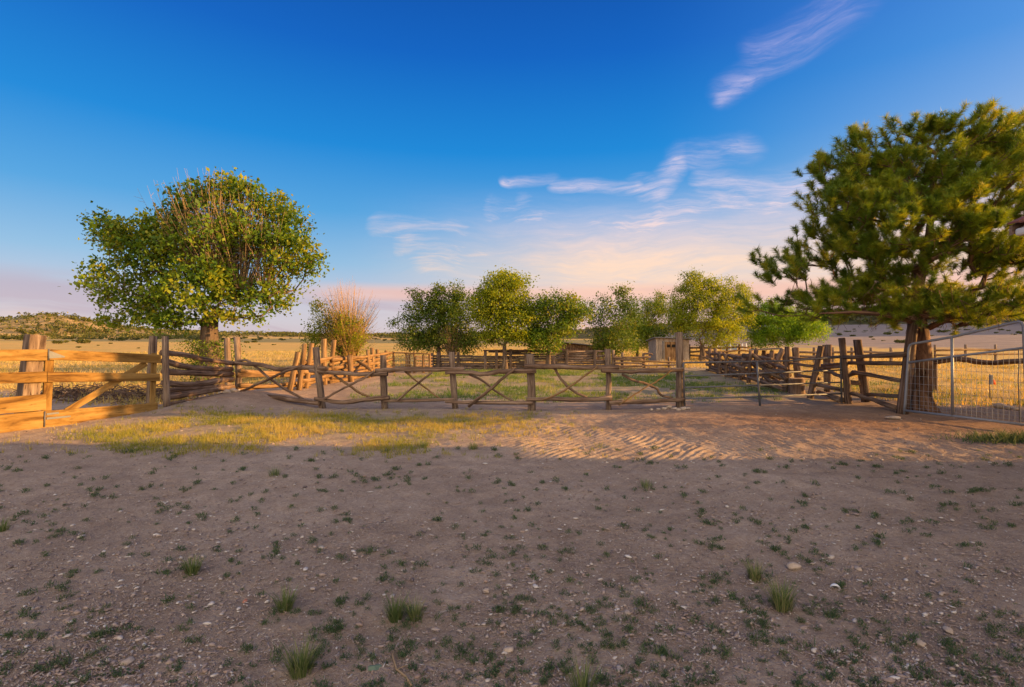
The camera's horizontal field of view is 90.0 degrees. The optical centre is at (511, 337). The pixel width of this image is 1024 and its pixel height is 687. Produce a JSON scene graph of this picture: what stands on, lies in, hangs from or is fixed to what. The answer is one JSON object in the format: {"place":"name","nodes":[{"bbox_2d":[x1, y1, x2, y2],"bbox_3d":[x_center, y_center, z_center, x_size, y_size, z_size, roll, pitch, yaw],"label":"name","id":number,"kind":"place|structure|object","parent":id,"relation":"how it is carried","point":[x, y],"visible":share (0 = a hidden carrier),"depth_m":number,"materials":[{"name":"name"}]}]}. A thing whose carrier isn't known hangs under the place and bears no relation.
{"place":"outdoors","nodes":[
{"label":"outdoors","id":0,"kind":"place"},
{"bbox_2d":[0,315,180,338],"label":"hill","id":1,"kind":"structure","parent":0,"point":[16,325],"depth_m":312.41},
{"bbox_2d":[0,311,231,337],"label":"woodland","id":2,"kind":"object","parent":1,"relation":"on","point":[65,326],"visible":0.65,"depth_m":320.59,"materials":[{"name":"green plant"}]},
{"bbox_2d":[0,331,241,338],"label":"woodland","id":3,"kind":"object","parent":1,"relation":"on","point":[103,335],"visible":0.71,"depth_m":271.32,"materials":[{"name":"green plant"}]},
{"bbox_2d":[0,350,441,405],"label":"dry grass","id":4,"kind":"structure","parent":0,"point":[159,400],"depth_m":24.35,"materials":[{"name":"plant"}]},
{"bbox_2d":[0,399,612,459],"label":"grass","id":5,"kind":"structure","parent":0,"point":[230,419],"depth_m":8.49,"materials":[{"name":"plant"}]},
{"bbox_2d":[223,333,403,338],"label":"hills","id":6,"kind":"structure","parent":0,"point":[251,335],"depth_m":705.64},
{"bbox_2d":[164,328,417,338],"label":"woodland","id":7,"kind":"object","parent":6,"relation":"on","point":[292,334],"visible":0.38,"depth_m":735.52,"materials":[{"name":"green plant"}]},
{"bbox_2d":[0,322,1023,686],"bbox_3d":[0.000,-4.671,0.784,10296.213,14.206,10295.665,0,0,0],"label":"ground","id":8,"kind":"structure","parent":0,"point":[734,422],"depth_m":4.46,"materials":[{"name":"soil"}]},
{"bbox_2d":[0,516,15,531],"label":"bunchgrass","id":9,"kind":"object","parent":8,"relation":"on","point":[3,526],"visible":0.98,"depth_m":4.17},
{"bbox_2d":[1,659,17,671],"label":"weed sprig","id":10,"kind":"object","parent":8,"relation":"on","point":[8,666],"visible":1,"depth_m":2.41,"materials":[{"name":"green plant"}]},
{"bbox_2d":[2,334,23,339],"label":"juniper shrub","id":11,"kind":"object","parent":8,"relation":"on","point":[18,337],"visible":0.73,"depth_m":196.31,"materials":[{"name":"green plant"}]},
{"bbox_2d":[0,334,47,432],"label":"board fence","id":12,"kind":"object","parent":8,"relation":"on","point":[25,405],"visible":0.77,"depth_m":8.64,"materials":[{"name":"wood"}]},
{"bbox_2d":[41,349,160,427],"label":"board gate","id":13,"kind":"structure","parent":12,"relation":"attached to","point":[73,413],"depth_m":9.57,"materials":[{"name":"wood"}]},
{"bbox_2d":[40,663,54,672],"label":"weed sprig","id":14,"kind":"object","parent":8,"relation":"on","point":[49,669],"visible":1,"depth_m":2.39,"materials":[{"name":"green plant"}]},
{"bbox_2d":[51,678,65,686],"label":"weed sprig","id":15,"kind":"object","parent":8,"relation":"on","point":[57,681],"visible":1,"depth_m":2.29,"materials":[{"name":"green plant"}]},
{"bbox_2d":[51,340,68,343],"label":"juniper shrub","id":16,"kind":"object","parent":8,"relation":"on","point":[58,342],"visible":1,"depth_m":118.03,"materials":[{"name":"green plant"}]},
{"bbox_2d":[59,654,71,664],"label":"weed sprig","id":17,"kind":"object","parent":8,"relation":"on","point":[66,662],"visible":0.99,"depth_m":2.44,"materials":[{"name":"green plant"}]},
{"bbox_2d":[75,339,90,342],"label":"juniper shrub","id":18,"kind":"object","parent":8,"relation":"on","point":[83,341],"visible":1,"depth_m":125.10,"materials":[{"name":"green plant"}]},
{"bbox_2d":[76,670,90,682],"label":"weed sprig","id":19,"kind":"object","parent":8,"relation":"on","point":[87,677],"visible":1,"depth_m":2.32,"materials":[{"name":"green plant"}]},
{"bbox_2d":[94,657,108,667],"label":"weed sprig","id":20,"kind":"object","parent":8,"relation":"on","point":[103,662],"visible":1,"depth_m":2.43,"materials":[{"name":"green plant"}]},
{"bbox_2d":[9,381,201,404],"bbox_3d":[-10.491,1.406,13.299,5.508,0.557,3.146,0,0,0],"label":"brush pile","id":21,"kind":"object","parent":8,"relation":"on","point":[125,392],"visible":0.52,"depth_m":13.00,"materials":[{"name":"brown wood"}]},
{"bbox_2d":[108,337,128,340],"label":"juniper shrub","id":22,"kind":"object","parent":8,"relation":"on","point":[118,339],"visible":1,"depth_m":179.30,"materials":[{"name":"green plant"}]},
{"bbox_2d":[120,656,134,665],"bbox_3d":[-1.842,1.550,2.453,0.042,0.030,0.065,0,0,17],"label":"stone","id":23,"kind":"object","parent":8,"relation":"on","point":[130,660],"visible":0.96,"depth_m":2.44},
{"bbox_2d":[174,660,182,672],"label":"weed sprig","id":24,"kind":"object","parent":8,"relation":"on","point":[177,668],"visible":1,"depth_m":2.39,"materials":[{"name":"green plant"}]},
{"bbox_2d":[174,552,206,575],"bbox_3d":[-2.124,1.492,3.397,0.278,0.134,0.223,0,0,0],"label":"bunchgrass","id":25,"kind":"object","parent":8,"relation":"on","point":[193,568],"visible":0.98,"depth_m":3.38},
{"bbox_2d":[186,677,197,686],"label":"weed sprig","id":26,"kind":"object","parent":8,"relation":"on","point":[192,684],"visible":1,"depth_m":2.28,"materials":[{"name":"green plant"}]},
{"bbox_2d":[146,336,241,406],"bbox_3d":[-7.642,0.804,12.547,0.718,1.705,3.494,0,0,0],"label":"log fence","id":27,"kind":"object","parent":8,"relation":"on","point":[225,374],"visible":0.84,"depth_m":11.89,"materials":[{"name":"wood"}]},
{"bbox_2d":[58,166,333,381],"bbox_3d":[-10.896,-2.284,18.220,8.929,7.801,4.584,0,0,0],"label":"elm tree","id":28,"kind":"object","parent":8,"relation":"on","point":[223,249],"visible":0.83,"depth_m":17.82,"materials":[{"name":"green plant"}]},
{"bbox_2d":[220,657,232,666],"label":"weed sprig","id":29,"kind":"object","parent":8,"relation":"on","point":[224,665],"visible":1,"depth_m":2.44,"materials":[{"name":"green plant"}]},
{"bbox_2d":[265,465,287,476],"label":"bunchgrass","id":30,"kind":"object","parent":8,"relation":"on","point":[274,473],"visible":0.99,"depth_m":5.76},
{"bbox_2d":[264,583,301,612],"bbox_3d":[-1.316,1.494,2.939,0.259,0.127,0.250,0,0,0],"label":"bunchgrass","id":31,"kind":"object","parent":8,"relation":"on","point":[289,602],"visible":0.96,"depth_m":2.93,"materials":[{"name":"plant"}]},
{"bbox_2d":[275,623,337,679],"bbox_3d":[-0.980,1.481,2.382,0.275,0.159,0.324,0,0,37],"label":"bunchgrass","id":32,"kind":"object","parent":8,"relation":"on","point":[301,658],"visible":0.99,"depth_m":2.37,"materials":[{"name":"plant"}]},
{"bbox_2d":[235,339,392,390],"bbox_3d":[-6.140,0.859,18.094,1.433,1.675,9.072,0,0,14],"label":"log fence","id":33,"kind":"object","parent":8,"relation":"on","point":[368,363],"visible":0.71,"depth_m":17.11,"materials":[{"name":"wood"}]},
{"bbox_2d":[297,276,379,369],"bbox_3d":[-7.883,-0.639,23.328,3.695,4.479,2.960,0,0,-19],"label":"willow bush","id":34,"kind":"object","parent":8,"relation":"on","point":[349,339],"visible":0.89,"depth_m":23.16,"materials":[{"name":"green plant"}]},
{"bbox_2d":[368,664,381,670],"bbox_3d":[-0.645,1.543,2.402,0.072,0.013,0.043,6,3,-23],"label":"stone","id":35,"kind":"object","parent":8,"relation":"on","point":[374,667],"visible":1,"depth_m":2.40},
{"bbox_2d":[377,588,411,622],"bbox_3d":[-0.644,1.482,2.815,0.237,0.147,0.271,0,0,-21],"label":"bunchgrass","id":36,"kind":"object","parent":8,"relation":"on","point":[396,616],"visible":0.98,"depth_m":2.81,"materials":[{"name":"plant"}]},
{"bbox_2d":[392,644,412,686],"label":"twig","id":37,"kind":"object","parent":8,"relation":"on","point":[401,672],"visible":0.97,"depth_m":2.38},
{"bbox_2d":[392,351,432,372],"bbox_3d":[-4.460,1.139,23.148,1.734,1.093,0.966,0,0,0],"label":"pen","id":38,"kind":"object","parent":8,"relation":"on","point":[407,361],"visible":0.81,"depth_m":22.76,"materials":[{"name":"wood"}]},
{"bbox_2d":[398,594,428,621],"bbox_3d":[-0.542,1.495,2.848,0.230,0.121,0.223,0,0,0],"label":"bunchgrass","id":39,"kind":"object","parent":8,"relation":"on","point":[414,612],"visible":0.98,"depth_m":2.84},
{"bbox_2d":[414,439,429,447],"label":"bunchgrass","id":40,"kind":"object","parent":8,"relation":"on","point":[421,444],"visible":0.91,"depth_m":7.32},
{"bbox_2d":[384,278,487,364],"bbox_3d":[-4.006,-0.869,27.688,5.547,4.997,3.468,0,0,0],"label":"elm tree","id":41,"kind":"object","parent":8,"relation":"on","point":[443,315],"visible":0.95,"depth_m":27.12,"materials":[{"name":"green plant"}]},
{"bbox_2d":[220,332,684,410],"bbox_3d":[-2.443,0.782,11.969,12.512,1.833,2.256,0,0,13],"label":"pole fence","id":42,"kind":"object","parent":8,"relation":"on","point":[383,371],"visible":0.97,"depth_m":11.19,"materials":[{"name":"wood"}]},
{"bbox_2d":[464,441,481,449],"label":"bunchgrass","id":43,"kind":"object","parent":8,"relation":"on","point":[474,446],"visible":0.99,"depth_m":7.16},
{"bbox_2d":[483,667,494,678],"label":"weed sprig","id":44,"kind":"object","parent":8,"relation":"on","point":[485,675],"visible":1,"depth_m":2.33,"materials":[{"name":"green plant"}]},
{"bbox_2d":[497,656,505,666],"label":"weed sprig","id":45,"kind":"object","parent":8,"relation":"on","point":[500,662],"visible":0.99,"depth_m":2.42,"materials":[{"name":"green plant"}]},
{"bbox_2d":[462,265,541,368],"bbox_3d":[-0.349,-0.958,24.759,4.379,5.164,3.400,0,0,0],"label":"elm tree","id":46,"kind":"object","parent":8,"relation":"on","point":[503,286],"visible":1,"depth_m":24.22,"materials":[{"name":"green plant"}]},
{"bbox_2d":[503,646,513,652],"bbox_3d":[-0.018,1.546,2.541,0.058,0.027,0.035,0,0,-19],"label":"stone","id":47,"kind":"object","parent":8,"relation":"on","point":[509,649],"visible":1,"depth_m":2.53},
{"bbox_2d":[0,445,1023,666],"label":"weeds","id":48,"kind":"object","parent":8,"relation":"on","point":[497,608],"visible":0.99,"depth_m":3.01,"materials":[{"name":"green plant"}]},
{"bbox_2d":[0,451,1023,686],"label":"chips","id":49,"kind":"object","parent":8,"relation":"on","point":[535,662],"visible":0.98,"depth_m":2.69,"materials":[{"name":"stone"}]},
{"bbox_2d":[431,349,605,369],"bbox_3d":[0.352,1.094,25.371,8.768,1.146,0.232,0,0,0],"label":"plank fence","id":50,"kind":"object","parent":8,"relation":"on","point":[485,359],"visible":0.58,"depth_m":25.44,"materials":[{"name":"brown wood"}]},
{"bbox_2d":[515,285,599,369],"bbox_3d":[2.151,-0.489,24.852,4.497,4.220,2.984,0,0,0],"label":"elm tree","id":51,"kind":"object","parent":8,"relation":"on","point":[568,321],"visible":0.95,"depth_m":24.51,"materials":[{"name":"green plant"}]},
{"bbox_2d":[555,342,605,359],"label":"barn","id":52,"kind":"structure","parent":8,"relation":"on","point":[576,347],"depth_m":32.00,"materials":[{"name":"brown wood"}]},
{"bbox_2d":[557,654,611,686],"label":"bunchgrass","id":53,"kind":"object","parent":8,"relation":"on","point":[584,680],"visible":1,"depth_m":2.24,"materials":[{"name":"plant"}]},
{"bbox_2d":[583,281,648,364],"bbox_3d":[5.434,-0.716,26.941,3.340,4.635,3.182,0,0,33],"label":"elm tree","id":54,"kind":"object","parent":8,"relation":"on","point":[607,337],"visible":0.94,"depth_m":26.79,"materials":[{"name":"green plant"}]},
{"bbox_2d":[617,676,625,686],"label":"weed sprig","id":55,"kind":"object","parent":8,"relation":"on","point":[622,682],"visible":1,"depth_m":2.27,"materials":[{"name":"green plant"}]},
{"bbox_2d":[616,314,652,356],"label":"elm tree","id":56,"kind":"object","parent":8,"relation":"on","point":[637,351],"visible":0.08,"depth_m":39.79,"materials":[{"name":"green plant"}]},
{"bbox_2d":[634,652,640,666],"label":"weed sprig","id":57,"kind":"object","parent":8,"relation":"on","point":[637,662],"visible":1,"depth_m":2.42,"materials":[{"name":"green plant"}]},
{"bbox_2d":[612,350,675,368],"bbox_3d":[6.675,1.135,25.348,3.480,1.090,0.306,0,0,0],"label":"rail fence","id":58,"kind":"object","parent":8,"relation":"on","point":[633,361],"visible":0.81,"depth_m":25.22,"materials":[{"name":"brown wood"}]},
{"bbox_2d":[637,477,655,488],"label":"bunchgrass","id":59,"kind":"object","parent":8,"relation":"on","point":[645,483],"visible":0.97,"depth_m":5.41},
{"bbox_2d":[647,660,658,671],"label":"weed sprig","id":60,"kind":"object","parent":8,"relation":"on","point":[654,666],"visible":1,"depth_m":2.39,"materials":[{"name":"green plant"}]},
{"bbox_2d":[628,288,690,352],"bbox_3d":[10.692,-1.117,37.415,5.127,5.490,3.243,0,0,0],"label":"elm tree","id":61,"kind":"object","parent":8,"relation":"on","point":[657,304],"visible":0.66,"depth_m":37.22,"materials":[{"name":"green plant"}]},
{"bbox_2d":[659,668,670,677],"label":"weed sprig","id":62,"kind":"object","parent":8,"relation":"on","point":[665,675],"visible":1,"depth_m":2.34,"materials":[{"name":"green plant"}]},
{"bbox_2d":[646,337,691,360],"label":"wooden shed","id":63,"kind":"structure","parent":8,"relation":"on","point":[661,348],"depth_m":34.00,"materials":[{"name":"grey wood"}]},
{"bbox_2d":[665,342,675,360],"bbox_3d":[10.545,0.906,33.974,0.780,1.312,0.044,0,0,0],"label":"door","id":64,"kind":"structure","parent":63,"relation":"in","point":[670,349],"depth_m":33.97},
{"bbox_2d":[684,662,691,671],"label":"weed sprig","id":65,"kind":"object","parent":8,"relation":"on","point":[687,668],"visible":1,"depth_m":2.38,"materials":[{"name":"green plant"}]},
{"bbox_2d":[657,265,762,360],"bbox_3d":[13.047,-1.660,33.814,7.035,6.551,4.954,0,0,0],"label":"elm tree","id":66,"kind":"object","parent":8,"relation":"on","point":[685,313],"visible":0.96,"depth_m":33.46,"materials":[{"name":"green plant"}]},
{"bbox_2d":[689,344,752,359],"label":"pasture fence","id":67,"kind":"object","parent":8,"relation":"on","point":[726,351],"visible":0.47,"depth_m":37.55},
{"bbox_2d":[717,342,747,350],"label":"blue shelter","id":68,"kind":"object","parent":8,"relation":"on","point":[730,345],"visible":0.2,"depth_m":61.94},
{"bbox_2d":[736,674,746,684],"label":"weed sprig","id":69,"kind":"object","parent":8,"relation":"on","point":[740,681],"visible":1,"depth_m":2.28,"materials":[{"name":"green plant"}]},
{"bbox_2d":[700,347,799,391],"bbox_3d":[9.283,0.972,19.558,1.933,1.452,10.259,0,0,8],"label":"stacked log fence","id":70,"kind":"object","parent":8,"relation":"on","point":[721,368],"visible":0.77,"depth_m":17.43,"materials":[{"name":"brown wood"}]},
{"bbox_2d":[741,555,775,582],"bbox_3d":[1.582,1.497,3.311,0.235,0.145,0.199,0,0,34],"label":"bunchgrass","id":71,"kind":"object","parent":8,"relation":"on","point":[753,575],"visible":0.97,"depth_m":3.32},
{"bbox_2d":[749,348,791,378],"bbox_3d":[9.732,1.014,19.298,0.791,1.334,1.490,0,0,-29],"label":"feed shelter","id":72,"kind":"object","parent":8,"relation":"on","point":[767,355],"visible":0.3,"depth_m":19.33,"materials":[{"name":"brown wood"}]},
{"bbox_2d":[757,572,803,613],"bbox_3d":[1.565,1.478,2.975,0.381,0.177,0.294,0,0,-40],"label":"bunchgrass","id":73,"kind":"object","parent":8,"relation":"on","point":[783,602],"visible":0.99,"depth_m":2.95,"materials":[{"name":"plant"}]},
{"bbox_2d":[736,294,836,350],"bbox_3d":[19.032,-0.754,36.057,6.996,4.703,4.418,0,0,0],"label":"elm tree","id":74,"kind":"object","parent":8,"relation":"on","point":[790,330],"visible":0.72,"depth_m":35.38,"materials":[{"name":"green plant"}]},
{"bbox_2d":[786,562,801,569],"bbox_3d":[1.926,1.556,3.493,0.102,0.052,0.059,0,0,-6],"label":"stone","id":75,"kind":"object","parent":8,"relation":"on","point":[793,565],"visible":1,"depth_m":3.48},
{"bbox_2d":[788,378,805,393],"bbox_3d":[8.029,1.367,14.438,0.444,0.467,0.450,0,0,0],"label":"chopping stump","id":76,"kind":"object","parent":8,"relation":"on","point":[796,389],"visible":0.8,"depth_m":14.28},
{"bbox_2d":[824,666,837,679],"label":"weed sprig","id":77,"kind":"object","parent":8,"relation":"on","point":[830,675],"visible":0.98,"depth_m":2.32,"materials":[{"name":"green plant"}]},
{"bbox_2d":[783,320,918,414],"bbox_3d":[8.219,0.669,13.113,1.466,2.064,5.705,0,0,16],"label":"split rail fence","id":78,"kind":"object","parent":8,"relation":"on","point":[867,393],"visible":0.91,"depth_m":11.97,"materials":[{"name":"brown wood"}]},
{"bbox_2d":[682,356,842,405],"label":"pipe gate","id":79,"kind":"structure","parent":78,"relation":"attached to","point":[758,385],"depth_m":11.70,"materials":[{"name":"metal"}]},
{"bbox_2d":[903,320,1023,425],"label":"gate","id":80,"kind":"structure","parent":78,"relation":"attached to","point":[952,356],"depth_m":9.28,"materials":[{"name":"metal"}]},
{"bbox_2d":[799,347,902,362],"bbox_3d":[19.943,1.115,30.048,5.961,1.153,0.290,0,0,20],"label":"pasture fence","id":81,"kind":"object","parent":8,"relation":"on","point":[851,351],"visible":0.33,"depth_m":30.05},
{"bbox_2d":[848,653,861,663],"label":"weed sprig","id":82,"kind":"object","parent":8,"relation":"on","point":[855,661],"visible":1,"depth_m":2.44,"materials":[{"name":"green plant"}]},
{"bbox_2d":[849,664,862,674],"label":"weed sprig","id":83,"kind":"object","parent":8,"relation":"on","point":[853,670],"visible":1,"depth_m":2.37,"materials":[{"name":"green plant"}]},
{"bbox_2d":[855,677,868,686],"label":"weed sprig","id":84,"kind":"object","parent":8,"relation":"on","point":[861,683],"visible":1,"depth_m":2.27,"materials":[{"name":"green plant"}]},
{"bbox_2d":[868,674,881,682],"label":"weed sprig","id":85,"kind":"object","parent":8,"relation":"on","point":[876,677],"visible":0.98,"depth_m":2.30,"materials":[{"name":"green plant"}]},
{"bbox_2d":[733,94,1023,412],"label":"pine tree","id":86,"kind":"object","parent":8,"relation":"on","point":[957,180],"visible":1,"depth_m":10.11,"materials":[{"name":"green plant"}]},
{"bbox_2d":[1007,216,1023,235],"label":"birdhouse","id":87,"kind":"structure","parent":86,"relation":"attached to","point":[1017,228],"depth_m":6.71,"materials":[{"name":"brown wood"}]},
{"bbox_2d":[885,416,900,419],"bbox_3d":[7.267,1.521,9.777,0.288,0.077,0.179,0,0,0],"label":"rock","id":88,"kind":"object","parent":8,"relation":"on","point":[893,417],"visible":1,"depth_m":9.72,"materials":[{"name":"beige stone"}]},
{"bbox_2d":[805,379,1023,406],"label":"grass","id":89,"kind":"structure","parent":8,"relation":"on","point":[894,384],"depth_m":14.04,"materials":[{"name":"plant"}]},
{"bbox_2d":[909,668,923,679],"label":"weed sprig","id":90,"kind":"object","parent":8,"relation":"on","point":[915,675],"visible":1,"depth_m":2.32,"materials":[{"name":"green plant"}]},
{"bbox_2d":[914,638,925,647],"bbox_3d":[2.066,1.546,2.591,0.044,0.032,0.056,0,0,6],"label":"stone","id":91,"kind":"object","parent":8,"relation":"on","point":[921,643],"visible":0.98,"depth_m":2.58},
{"bbox_2d":[927,668,939,679],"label":"weed sprig","id":92,"kind":"object","parent":8,"relation":"on","point":[929,672],"visible":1,"depth_m":2.32,"materials":[{"name":"green plant"}]},
{"bbox_2d":[942,625,953,633],"bbox_3d":[2.320,1.553,2.725,0.042,0.029,0.066,0,0,17],"label":"stone","id":93,"kind":"object","parent":8,"relation":"on","point":[947,629],"visible":1,"depth_m":2.71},
{"bbox_2d":[944,659,955,666],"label":"weed sprig","id":94,"kind":"object","parent":8,"relation":"on","point":[952,663],"visible":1,"depth_m":2.42,"materials":[{"name":"green plant"}]},
{"bbox_2d":[926,425,1023,445],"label":"weed patch","id":95,"kind":"object","parent":8,"relation":"on","point":[1001,437],"visible":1,"depth_m":7.72,"materials":[{"name":"green plant"}]},
{"bbox_2d":[932,357,1022,392],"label":"pasture fence","id":96,"kind":"object","parent":8,"relation":"on","point":[967,360],"visible":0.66,"depth_m":13.95,"materials":[{"name":"brown wood"}]},
{"bbox_2d":[934,344,1022,359],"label":"pasture fence","id":97,"kind":"object","parent":8,"relation":"on","point":[965,350],"visible":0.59,"depth_m":31.43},
{"bbox_2d":[977,669,988,677],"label":"weed sprig","id":98,"kind":"object","parent":8,"relation":"on","point":[981,674],"visible":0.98,"depth_m":2.34,"materials":[{"name":"green plant"}]},
{"bbox_2d":[980,675,995,686],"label":"weed sprig","id":99,"kind":"object","parent":8,"relation":"on","point":[990,684],"visible":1,"depth_m":2.28,"materials":[{"name":"green plant"}]},
{"bbox_2d":[989,374,995,398],"bbox_3d":[12.352,1.290,13.176,0.155,0.720,0.072,0,0,0],"label":"utility marker","id":100,"kind":"object","parent":8,"relation":"on","point":[990,379],"visible":0.84,"depth_m":13.16,"materials":[{"name":"grey plastic"}]},
{"bbox_2d":[993,403,1005,408],"bbox_3d":[10.827,1.503,11.360,0.263,0.132,0.189,0,0,0],"label":"rock","id":101,"kind":"object","parent":8,"relation":"on","point":[998,405],"visible":0.77,"depth_m":11.31,"materials":[{"name":"beige stone"}]},
{"bbox_2d":[1005,675,1017,685],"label":"weed sprig","id":102,"kind":"object","parent":8,"relation":"on","point":[1006,680],"visible":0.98,"depth_m":2.28,"materials":[{"name":"green plant"}]},
{"bbox_2d":[0,0,1023,333],"label":"sky","id":103,"kind":"structure","parent":0,"point":[585,147],"materials":[{"name":"blue"}]},
{"bbox_2d":[350,368,786,403],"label":"grass","id":104,"kind":"structure","parent":0,"point":[520,389],"depth_m":16.27,"materials":[{"name":"plant"}]},
{"bbox_2d":[440,325,702,338],"bbox_3d":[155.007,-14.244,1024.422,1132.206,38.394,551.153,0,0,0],"label":"hills","id":105,"kind":"structure","parent":0,"point":[584,336],"depth_m":921.81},
{"bbox_2d":[369,319,737,337],"bbox_3d":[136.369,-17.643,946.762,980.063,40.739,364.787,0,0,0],"label":"woodland","id":106,"kind":"object","parent":105,"relation":"on","point":[581,331],"visible":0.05,"depth_m":969.31,"materials":[{"name":"green plant"}]},
{"bbox_2d":[355,347,1022,368],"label":"dry grass","id":107,"kind":"structure","parent":0,"point":[759,351],"depth_m":31.32,"materials":[{"name":"plant"}]},
{"bbox_2d":[618,351,1023,406],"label":"dry grass","id":108,"kind":"structure","parent":0,"point":[969,375],"depth_m":18.93,"materials":[{"name":"plant"}]},
{"bbox_2d":[740,311,1020,325],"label":"hills","id":109,"kind":"structure","parent":0,"point":[853,322],"depth_m":435.55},
{"bbox_2d":[734,301,1023,325],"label":"woodland","id":110,"kind":"object","parent":109,"relation":"on","point":[864,319],"visible":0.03,"depth_m":445.62,"materials":[{"name":"green plant"}]},
{"bbox_2d":[893,339,904,342],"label":"juniper shrub","id":111,"kind":"object","parent":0,"point":[899,341],"visible":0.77,"depth_m":91.79,"materials":[{"name":"green plant"}]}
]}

